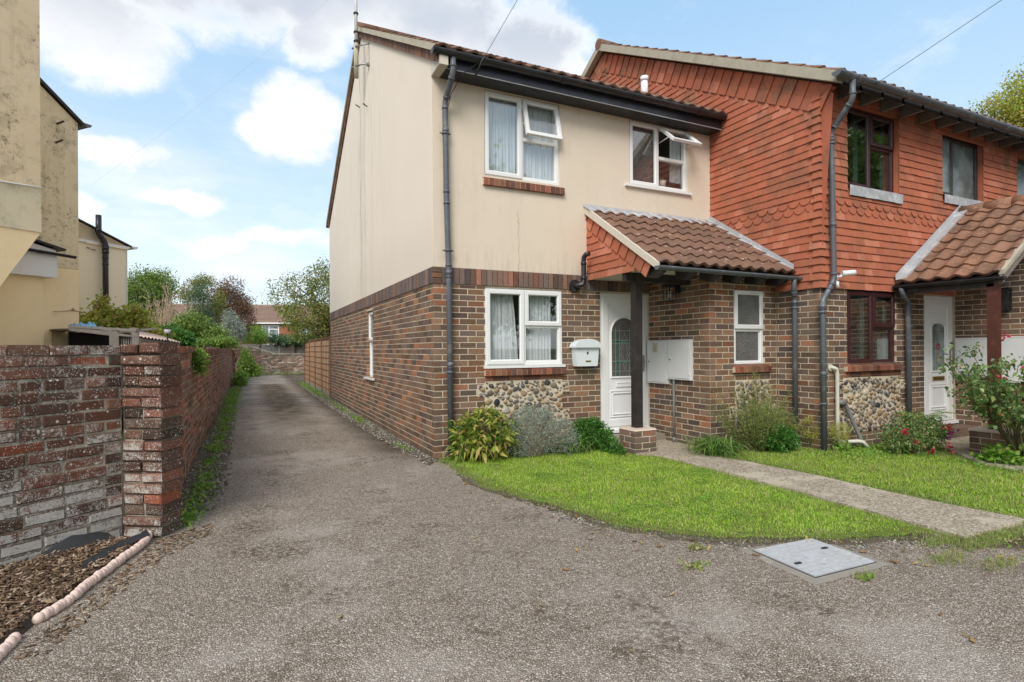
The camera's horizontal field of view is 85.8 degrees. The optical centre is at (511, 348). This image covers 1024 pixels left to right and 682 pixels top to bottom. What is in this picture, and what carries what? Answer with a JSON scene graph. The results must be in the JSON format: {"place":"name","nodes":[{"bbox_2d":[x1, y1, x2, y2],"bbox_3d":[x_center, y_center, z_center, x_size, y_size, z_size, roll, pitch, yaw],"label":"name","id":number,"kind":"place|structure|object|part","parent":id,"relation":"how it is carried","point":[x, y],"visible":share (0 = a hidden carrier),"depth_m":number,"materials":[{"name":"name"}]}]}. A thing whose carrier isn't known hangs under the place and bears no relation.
{"place":"outdoors","nodes":[
{"label":"outdoors","id":0,"kind":"place"},
{"bbox_2d":[179,280,220,327],"bbox_3d":[-14.657,-0.937,26.094,2.120,4.770,2.024,0,0,-26],"label":"conifer","id":1,"kind":"object","parent":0,"point":[202,301],"visible":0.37,"depth_m":25.92,"materials":[{"name":"green plant"}]},
{"bbox_2d":[181,374,299,519],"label":"verge","id":2,"kind":"structure","parent":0,"point":[189,483],"depth_m":6.38,"materials":[{"name":"green plant"}]},
{"bbox_2d":[181,505,193,522],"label":"dock weed","id":3,"kind":"object","parent":2,"relation":"on","point":[182,513],"visible":0.08,"depth_m":4.26,"materials":[{"name":"green plant"}]},
{"bbox_2d":[177,370,303,528],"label":"verge weeds","id":4,"kind":"object","parent":2,"relation":"on","point":[231,397],"visible":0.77,"depth_m":6.59,"materials":[{"name":"green plant"}]},
{"bbox_2d":[231,367,251,385],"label":"nettle clump","id":5,"kind":"object","parent":2,"relation":"on","point":[240,378],"visible":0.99,"depth_m":20.53,"materials":[{"name":"green plant"}]},
{"bbox_2d":[235,346,263,376],"bbox_3d":[-13.142,0.697,27.603,1.178,1.700,1.348,0,0,19],"label":"sapling","id":6,"kind":"object","parent":2,"relation":"on","point":[249,364],"visible":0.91,"depth_m":27.41,"materials":[{"name":"green plant"}]},
{"bbox_2d":[298,383,437,464],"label":"verge","id":7,"kind":"structure","parent":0,"point":[400,448],"depth_m":8.52,"materials":[{"name":"grey gravel"}]},
{"bbox_2d":[304,336,330,397],"bbox_3d":[-6.641,0.526,18.678,0.092,1.720,7.575,0,0,-26],"label":"panel fence","id":8,"kind":"object","parent":7,"relation":"on","point":[317,362],"visible":0.94,"depth_m":17.82,"materials":[{"name":"wood"}]},
{"bbox_2d":[295,379,414,451],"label":"verge weeds","id":9,"kind":"object","parent":7,"relation":"on","point":[321,394],"visible":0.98,"depth_m":13.10,"materials":[{"name":"green plant"}]},
{"bbox_2d":[121,426,901,530],"bbox_3d":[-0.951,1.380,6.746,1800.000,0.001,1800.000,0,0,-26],"label":"ground","id":10,"kind":"structure","parent":0,"point":[122,428],"depth_m":6.03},
{"bbox_2d":[0,0,91,345],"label":"rendered building","id":11,"kind":"structure","parent":10,"relation":"on","point":[42,123],"depth_m":8.43,"materials":[{"name":"beige paint"}]},
{"bbox_2d":[49,322,156,413],"bbox_3d":[-6.990,0.375,9.281,2.951,1.626,1.164,0,0,34],"label":"lean to shed","id":12,"kind":"object","parent":10,"relation":"on","point":[87,334],"visible":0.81,"depth_m":8.78,"materials":[{"name":"black"}]},
{"bbox_2d":[121,332,179,425],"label":"corrugated roof","id":13,"kind":"structure","parent":12,"relation":"attached to","point":[145,337],"depth_m":10.02,"materials":[{"name":"white plastic"}]},
{"bbox_2d":[78,214,137,316],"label":"rendered building","id":14,"kind":"structure","parent":10,"relation":"on","point":[102,260],"depth_m":11.93,"materials":[{"name":"beige paint"}]},
{"bbox_2d":[79,289,180,338],"bbox_3d":[-7.989,0.090,11.403,2.029,2.612,1.553,0,0,-26],"label":"climbing vine","id":15,"kind":"object","parent":10,"relation":"on","point":[133,315],"visible":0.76,"depth_m":11.14,"materials":[{"name":"green plant"}]},
{"bbox_2d":[127,262,181,325],"bbox_3d":[-22.580,-1.881,34.008,4.131,6.766,3.929,0,0,-26],"label":"round tree","id":16,"kind":"object","parent":10,"relation":"on","point":[150,282],"visible":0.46,"depth_m":33.48,"materials":[{"name":"green plant"}]},
{"bbox_2d":[140,284,194,325],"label":"bare shrub","id":17,"kind":"object","parent":10,"relation":"on","point":[166,314],"visible":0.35,"depth_m":20.89,"materials":[{"name":"beige plant"}]},
{"bbox_2d":[164,328,170,342],"bbox_3d":[-6.252,0.506,10.000,0.116,1.755,0.116,0,0,-26],"label":"garden lamp","id":18,"kind":"object","parent":10,"relation":"on","point":[167,331],"visible":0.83,"depth_m":9.97,"materials":[{"name":"white"}]},
{"bbox_2d":[152,322,198,346],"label":"garden shrub","id":19,"kind":"object","parent":10,"relation":"on","point":[187,339],"visible":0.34,"depth_m":15.88,"materials":[{"name":"green plant"}]},
{"bbox_2d":[167,308,234,348],"bbox_3d":[-10.855,-0.001,19.035,2.425,2.834,1.549,0,0,-4],"label":"garden shrub","id":20,"kind":"object","parent":10,"relation":"on","point":[201,329],"visible":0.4,"depth_m":18.80,"materials":[{"name":"green plant"}]},
{"bbox_2d":[170,270,231,325],"bbox_3d":[-15.185,-1.209,27.098,2.748,5.304,1.920,0,0,15],"label":"tree","id":21,"kind":"object","parent":10,"relation":"on","point":[202,281],"visible":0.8,"depth_m":26.89,"materials":[{"name":"green plant"}]},
{"bbox_2d":[182,334,238,354],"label":"garden shrub","id":22,"kind":"object","parent":10,"relation":"on","point":[222,342],"visible":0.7,"depth_m":17.83,"materials":[{"name":"green plant"}]},
{"bbox_2d":[174,273,259,348],"bbox_3d":[-16.064,-1.325,30.162,4.494,5.562,2.845,0,0,16],"label":"plum tree","id":23,"kind":"object","parent":10,"relation":"on","point":[241,308],"visible":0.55,"depth_m":29.81,"materials":[{"name":"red plant"}]},
{"bbox_2d":[218,307,247,360],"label":"garden shrub","id":24,"kind":"object","parent":10,"relation":"on","point":[233,323],"visible":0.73,"depth_m":23.93,"materials":[{"name":"green plant"}]},
{"bbox_2d":[167,304,329,354],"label":"house","id":25,"kind":"structure","parent":10,"relation":"on","point":[265,316],"depth_m":64.13,"materials":[{"name":"red brick"}]},
{"bbox_2d":[262,325,278,336],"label":"window","id":26,"kind":"structure","parent":25,"relation":"in","point":[274,329],"depth_m":63.63,"materials":[{"name":"white plastic"}]},
{"bbox_2d":[234,322,269,344],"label":"garden shrub","id":27,"kind":"object","parent":10,"relation":"on","point":[259,337],"visible":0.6,"depth_m":33.73,"materials":[{"name":"green plant"}]},
{"bbox_2d":[226,343,303,354],"bbox_3d":[-13.416,0.559,32.314,12.858,1.740,0.122,0,0,-14],"label":"board fence","id":28,"kind":"object","parent":10,"relation":"on","point":[278,350],"visible":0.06,"depth_m":32.27,"materials":[{"name":"brown wood"}]},
{"bbox_2d":[265,330,316,350],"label":"ivy","id":29,"kind":"object","parent":10,"relation":"on","point":[279,340],"visible":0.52,"depth_m":31.70,"materials":[{"name":"green plant"}]},
{"bbox_2d":[260,254,329,344],"bbox_3d":[-7.498,-1.175,22.029,4.946,5.162,2.632,0,0,1],"label":"fruit tree","id":30,"kind":"object","parent":10,"relation":"on","point":[319,311],"visible":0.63,"depth_m":21.67,"materials":[{"name":"green plant"}]},
{"bbox_2d":[326,22,802,457],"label":"terraced house","id":31,"kind":"structure","parent":10,"relation":"on","point":[505,232],"depth_m":7.49,"materials":[{"name":"beige paint"}]},
{"bbox_2d":[352,0,369,78],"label":"aerial","id":32,"kind":"object","parent":31,"relation":"attached to","point":[355,67],"visible":0.98,"depth_m":10.26,"materials":[{"name":"white metal"}]},
{"bbox_2d":[369,311,372,376],"bbox_3d":[-2.586,-0.080,10.327,0.092,1.250,0.575,0,0,-26],"label":"window","id":33,"kind":"structure","parent":31,"relation":"in","point":[370,313],"depth_m":10.53,"materials":[{"name":"white plastic"}]},
{"bbox_2d":[448,1,516,106],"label":"telephone cable","id":34,"kind":"object","parent":31,"relation":"attached to","point":[479,66],"visible":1,"depth_m":6.60,"materials":[{"name":"black plastic"}]},
{"bbox_2d":[485,288,561,365],"bbox_3d":[-0.022,-0.281,7.696,1.265,1.120,0.922,0,0,-26],"label":"window","id":35,"kind":"structure","parent":31,"relation":"in","point":[523,327],"depth_m":7.34,"materials":[{"name":"white plastic"}]},
{"bbox_2d":[484,90,562,184],"bbox_3d":[0.139,-2.764,7.293,1.115,1.115,0.277,0,0,-26],"label":"window","id":36,"kind":"structure","parent":31,"relation":"in","point":[522,136],"depth_m":7.34,"materials":[{"name":"white plastic"}]},
{"bbox_2d":[569,339,601,365],"bbox_3d":[1.022,0.055,7.608,0.444,0.375,0.155,0,0,-26],"label":"post box","id":37,"kind":"object","parent":31,"relation":"attached to","point":[585,352],"visible":1,"depth_m":7.56,"materials":[{"name":"white metal"}]},
{"bbox_2d":[600,293,649,432],"bbox_3d":[1.637,0.205,8.035,0.925,1.998,0.175,0,0,-26],"label":"door","id":38,"kind":"structure","parent":31,"relation":"in","point":[615,309],"depth_m":7.96,"materials":[{"name":"white plastic"}]},
{"bbox_2d":[647,340,669,383],"bbox_3d":[2.107,0.191,7.958,0.064,0.620,0.430,0,0,-26],"label":"meter cabinet","id":39,"kind":"object","parent":31,"relation":"attached to","point":[657,361],"visible":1,"depth_m":7.93,"materials":[{"name":"white plastic"}]},
{"bbox_3d":[2.095,0.191,7.947,0.034,0.572,0.391,0,0,-26],"label":"door","id":40,"kind":"part","parent":39,"relation":"part of","materials":[{"name":"white plastic"}]},
{"bbox_2d":[659,178,666,186],"bbox_3d":[2.306,-2.512,8.463,0.169,0.227,0.191,0,0,27],"label":"plant pot","id":41,"kind":"object","parent":31,"relation":"in","point":[662,182],"visible":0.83,"depth_m":8.42,"materials":[{"name":"beige ceramic"}]},
{"bbox_2d":[629,120,701,191],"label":"window","id":42,"kind":"structure","parent":31,"relation":"in","point":[668,144],"depth_m":8.47,"materials":[{"name":"white plastic"}]},
{"bbox_2d":[661,284,680,301],"bbox_3d":[2.192,-0.824,7.569,0.235,0.369,0.170,0,0,-26],"label":"wall lantern","id":43,"kind":"object","parent":31,"relation":"attached to","point":[676,289],"depth_m":7.55,"materials":[{"name":"black plastic"}]},
{"bbox_2d":[668,339,692,380],"bbox_3d":[2.299,0.153,7.556,0.064,0.552,0.440,0,0,-26],"label":"meter cabinet","id":44,"kind":"object","parent":31,"relation":"attached to","point":[680,359],"visible":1,"depth_m":7.51,"materials":[{"name":"white plastic"}]},
{"bbox_3d":[2.287,0.154,7.546,0.034,0.504,0.401,0,0,-26],"label":"door","id":45,"kind":"part","parent":44,"relation":"part of","materials":[{"name":"white plastic"}]},
{"bbox_2d":[733,290,762,363],"bbox_3d":[3.175,-0.286,7.450,0.560,1.020,0.092,0,0,-26],"label":"window","id":46,"kind":"structure","parent":31,"relation":"in","point":[748,305],"depth_m":7.44,"materials":[{"name":"white plastic"}]},
{"bbox_2d":[581,38,1023,454],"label":"terraced house","id":47,"kind":"structure","parent":10,"relation":"on","point":[907,206],"depth_m":7.68,"materials":[{"name":"brick"}]},
{"bbox_2d":[836,270,856,287],"bbox_3d":[4.253,-0.894,7.059,0.284,0.224,0.130,0,0,23],"label":"security camera","id":48,"kind":"object","parent":47,"relation":"attached to","point":[848,273],"visible":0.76,"depth_m":7.02,"materials":[{"name":"white plastic"}]},
{"bbox_2d":[847,108,893,191],"bbox_3d":[4.717,-2.703,7.979,1.255,1.205,0.922,0,0,-26],"label":"window","id":49,"kind":"structure","parent":47,"relation":"in","point":[870,139],"depth_m":7.83,"materials":[{"name":"brown wood"}]},
{"bbox_2d":[847,290,894,362],"bbox_3d":[4.721,-0.286,7.934,1.184,1.120,0.922,0,0,-26],"label":"window","id":50,"kind":"structure","parent":47,"relation":"in","point":[870,314],"depth_m":7.72,"materials":[{"name":"brown wood"}]},
{"bbox_2d":[876,0,1000,83],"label":"telephone cable","id":51,"kind":"object","parent":47,"relation":"attached to","point":[939,41],"visible":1,"depth_m":6.52,"materials":[{"name":"black plastic"}]},
{"bbox_2d":[923,296,958,424],"bbox_3d":[6.375,0.174,8.263,0.860,1.910,0.175,0,0,-26],"label":"door","id":52,"kind":"structure","parent":47,"relation":"in","point":[938,328],"depth_m":8.24,"materials":[{"name":"white plastic"}]},
{"bbox_2d":[942,135,977,200],"bbox_3d":[6.903,-2.775,8.565,1.145,0.940,0.092,0,0,-26],"label":"window","id":53,"kind":"structure","parent":47,"relation":"in","point":[959,169],"depth_m":8.62,"materials":[{"name":"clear glass"}]},
{"bbox_2d":[955,338,986,376],"bbox_3d":[6.838,0.131,8.149,0.064,0.580,0.480,0,0,-26],"label":"meter cabinet","id":54,"kind":"object","parent":47,"relation":"attached to","point":[961,342],"visible":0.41,"depth_m":8.17,"materials":[{"name":"white plastic"}]},
{"bbox_3d":[6.826,0.131,8.139,0.034,0.532,0.441,0,0,-26],"label":"door","id":55,"kind":"part","parent":54,"relation":"part of","materials":[{"name":"white plastic"}]},
{"bbox_2d":[1001,287,1011,310],"bbox_3d":[6.967,-0.700,7.792,0.130,0.320,0.160,0,0,-26],"label":"wall lantern","id":56,"kind":"object","parent":47,"relation":"attached to","point":[1006,298],"depth_m":7.80,"materials":[{"name":"black plastic"}]},
{"bbox_2d":[1001,336,1023,382],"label":"meter cabinet","id":57,"kind":"object","parent":47,"relation":"attached to","point":[1014,345],"visible":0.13,"depth_m":7.71,"materials":[{"name":"white plastic"}]},
{"bbox_3d":[7.046,0.154,7.689,0.026,0.602,0.462,0,0,-26],"label":"door","id":58,"kind":"part","parent":57,"relation":"part of","materials":[{"name":"white plastic"}]},
{"bbox_2d":[1017,159,1023,194],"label":"window","id":59,"kind":"structure","parent":47,"relation":"in","point":[1020,169],"depth_m":9.44,"materials":[{"name":"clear glass"}]},
{"bbox_2d":[895,409,958,418],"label":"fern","id":60,"kind":"object","parent":10,"relation":"on","point":[936,415],"visible":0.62,"depth_m":7.51,"materials":[{"name":"green plant"}]},
{"bbox_2d":[968,56,1023,126],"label":"birch tree","id":61,"kind":"object","parent":10,"relation":"on","point":[1010,107],"visible":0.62,"depth_m":23.91,"materials":[{"name":"green plant"}]},
{"bbox_2d":[0,374,1023,681],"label":"lane","id":62,"kind":"structure","parent":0,"point":[292,444],"depth_m":2.95,"materials":[{"name":"grey asphalt"}]},
{"bbox_2d":[0,535,139,644],"bbox_3d":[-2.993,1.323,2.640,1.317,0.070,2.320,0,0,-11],"label":"bark mulch","id":63,"kind":"object","parent":62,"relation":"on","point":[73,571],"visible":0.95,"depth_m":3.15,"materials":[{"name":"brown wood"}]},
{"bbox_2d":[0,632,20,661],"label":"rope edging","id":64,"kind":"object","parent":63,"relation":"on","point":[12,640],"visible":1,"depth_m":2.48,"materials":[{"name":"beige concrete"}]},
{"bbox_2d":[31,594,74,624],"bbox_3d":[-2.350,1.339,2.836,0.059,0.063,0.261,0,0,-4],"label":"rope edging","id":65,"kind":"object","parent":63,"relation":"on","point":[56,608],"visible":1,"depth_m":2.80,"materials":[{"name":"beige concrete"}]},
{"bbox_2d":[0,529,149,574],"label":"weed membrane","id":66,"kind":"object","parent":63,"relation":"on","point":[73,541],"visible":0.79,"depth_m":3.65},
{"bbox_2d":[70,549,132,599],"bbox_3d":[-2.432,1.333,3.274,0.063,0.065,0.670,0,0,-12],"label":"rope edging","id":67,"kind":"object","parent":62,"relation":"on","point":[84,586],"visible":0.98,"depth_m":3.23,"materials":[{"name":"beige concrete"}]},
{"bbox_2d":[14,524,212,658],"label":"bark litter","id":68,"kind":"object","parent":62,"relation":"on","point":[109,592],"visible":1,"depth_m":3.16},
{"bbox_2d":[0,343,235,564],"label":"boundary wall","id":69,"kind":"structure","parent":62,"relation":"on","point":[63,466],"depth_m":3.83,"materials":[{"name":"brick"}]},
{"bbox_2d":[191,347,211,376],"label":"wall weed","id":70,"kind":"object","parent":69,"relation":"attached to","point":[199,360],"depth_m":6.54,"materials":[{"name":"green plant"}]},
{"bbox_2d":[129,531,152,558],"bbox_3d":[-2.537,1.334,3.767,0.072,0.064,0.463,0,0,-17],"label":"rope edging","id":71,"kind":"object","parent":62,"relation":"on","point":[141,544],"visible":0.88,"depth_m":3.71,"materials":[{"name":"beige concrete"}]},
{"bbox_2d":[236,346,303,373],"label":"end wall","id":72,"kind":"structure","parent":62,"relation":"on","point":[292,363],"depth_m":30.25,"materials":[{"name":"brick"}]},
{"bbox_2d":[76,385,1023,681],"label":"grit","id":73,"kind":"object","parent":62,"relation":"on","point":[364,427],"visible":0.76,"depth_m":4.71,"materials":[{"name":"grey gravel"}]},
{"bbox_2d":[191,404,1019,650],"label":"fallen leaves","id":74,"kind":"object","parent":62,"relation":"on","point":[839,541],"visible":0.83,"depth_m":3.58,"materials":[{"name":"brown plant"}]},
{"bbox_2d":[740,538,891,584],"bbox_3d":[1.920,1.319,3.512,0.729,0.022,0.594,0,0,-26],"label":"manhole cover","id":75,"kind":"object","parent":62,"relation":"on","point":[814,561],"visible":1,"depth_m":3.44,"materials":[{"name":"metal"}]},
{"bbox_2d":[677,526,1023,581],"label":"moss tufts","id":76,"kind":"object","parent":62,"relation":"on","point":[698,564],"visible":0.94,"depth_m":3.60,"materials":[{"name":"green plant"}]},
{"bbox_2d":[850,523,1023,580],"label":"grass strip","id":77,"kind":"object","parent":62,"relation":"on","point":[989,538],"depth_m":3.68,"materials":[{"name":"green plant"}]},
{"bbox_2d":[39,0,1023,304],"label":"sky","id":78,"kind":"structure","parent":0,"point":[241,184],"materials":[{"name":"blue"}]},
{"bbox_2d":[435,447,950,545],"bbox_3d":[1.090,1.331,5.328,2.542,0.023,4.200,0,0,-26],"label":"lawn","id":79,"kind":"structure","parent":0,"point":[674,528],"depth_m":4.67,"materials":[{"name":"plant"}]},
{"bbox_2d":[442,403,530,463],"bbox_3d":[-0.261,1.081,6.628,1.152,0.840,0.781,0,0,-26],"label":"laurel shrub","id":80,"kind":"object","parent":79,"relation":"on","point":[476,443],"visible":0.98,"depth_m":6.50,"materials":[{"name":"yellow plant"}]},
{"bbox_2d":[504,404,581,458],"bbox_3d":[0.338,1.020,6.834,1.081,0.683,0.692,0,0,-26],"label":"lavender bush","id":81,"kind":"object","parent":79,"relation":"on","point":[528,450],"visible":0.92,"depth_m":6.75,"materials":[{"name":"grey plant"}]},
{"bbox_2d":[549,434,603,453],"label":"agapanthus","id":82,"kind":"object","parent":79,"relation":"on","point":[579,448],"visible":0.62,"depth_m":6.96,"materials":[{"name":"green plant"}]},
{"bbox_2d":[566,416,614,452],"bbox_3d":[1.019,1.122,7.250,0.674,0.520,0.665,0,0,-26],"label":"evergreen mound","id":83,"kind":"object","parent":79,"relation":"on","point":[590,425],"visible":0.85,"depth_m":7.16,"materials":[{"name":"green plant"}]},
{"bbox_2d":[598,434,626,455],"bbox_3d":[1.276,1.235,6.993,0.298,0.304,0.535,0,0,-26],"label":"evergreen mound","id":84,"kind":"object","parent":79,"relation":"on","point":[613,449],"visible":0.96,"depth_m":6.95,"materials":[{"name":"green plant"}]},
{"bbox_2d":[521,458,808,529],"bbox_3d":[1.276,1.297,5.317,2.427,0.051,2.575,0,0,-26],"label":"clover","id":85,"kind":"object","parent":79,"relation":"on","point":[703,470],"visible":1,"depth_m":4.78,"materials":[{"name":"green plant"}]},
{"bbox_2d":[616,440,1023,538],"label":"path","id":86,"kind":"structure","parent":0,"point":[945,518],"depth_m":4.81,"materials":[{"name":"beige concrete"}]},
{"bbox_2d":[704,441,1023,523],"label":"lawn","id":87,"kind":"structure","parent":0,"point":[970,492],"depth_m":5.55,"materials":[{"name":"plant"}]},
{"bbox_2d":[665,434,761,459],"bbox_3d":[2.510,1.197,6.832,1.195,0.226,1.182,0,0,-26],"label":"agapanthus","id":88,"kind":"object","parent":87,"relation":"on","point":[714,446],"visible":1,"depth_m":6.73,"materials":[{"name":"green plant"}]},
{"bbox_2d":[703,365,807,452],"bbox_3d":[3.122,0.772,7.129,1.105,1.110,1.355,0,0,40],"label":"rosemary bush","id":89,"kind":"object","parent":87,"relation":"on","point":[744,429],"visible":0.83,"depth_m":6.98,"materials":[{"name":"green plant"}]},
{"bbox_2d":[741,395,799,443],"bbox_3d":[3.329,0.963,7.149,0.898,0.727,0.551,0,0,-26],"label":"rosemary bush","id":90,"kind":"object","parent":87,"relation":"on","point":[779,420],"visible":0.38,"depth_m":7.12,"materials":[{"name":"green plant"}]},
{"bbox_2d":[756,423,802,453],"bbox_3d":[3.366,1.161,6.990,0.670,0.453,0.492,0,0,-26],"label":"evergreen mound","id":91,"kind":"object","parent":87,"relation":"on","point":[787,442],"visible":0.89,"depth_m":6.87,"materials":[{"name":"green plant"}]},
{"bbox_2d":[799,414,851,447],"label":"rosemary bush","id":92,"kind":"object","parent":87,"relation":"on","point":[834,429],"visible":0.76,"depth_m":7.06,"materials":[{"name":"green plant"}]},
{"bbox_2d":[827,440,853,451],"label":"dock weed","id":93,"kind":"object","parent":87,"relation":"on","point":[842,446],"visible":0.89,"depth_m":6.93,"materials":[{"name":"green plant"}]},
{"bbox_2d":[766,439,1023,518],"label":"border weeds","id":94,"kind":"object","parent":87,"relation":"on","point":[868,454],"visible":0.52,"depth_m":6.43,"materials":[{"name":"green plant"}]},
{"bbox_2d":[872,409,958,455],"bbox_3d":[5.083,1.052,6.885,1.240,0.573,0.740,0,0,-26],"label":"fuchsia bush","id":95,"kind":"object","parent":87,"relation":"on","point":[910,437],"visible":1,"depth_m":6.73,"materials":[{"name":"green plant"}]},
{"bbox_2d":[925,436,1023,471],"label":"path","id":96,"kind":"structure","parent":0,"point":[960,445],"depth_m":6.89,"materials":[{"name":"beige concrete"}]},
{"bbox_2d":[932,332,1023,457],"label":"rose bush","id":97,"kind":"object","parent":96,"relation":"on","point":[998,396],"visible":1,"depth_m":6.10,"materials":[{"name":"green plant"}]},
{"bbox_2d":[970,442,1023,465],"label":"geranium","id":98,"kind":"object","parent":96,"relation":"on","point":[999,452],"visible":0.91,"depth_m":6.13,"materials":[{"name":"green plant"}]},
{"bbox_2d":[950,529,1023,548],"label":"verge","id":99,"kind":"structure","parent":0,"point":[1015,546],"depth_m":3.69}
]}

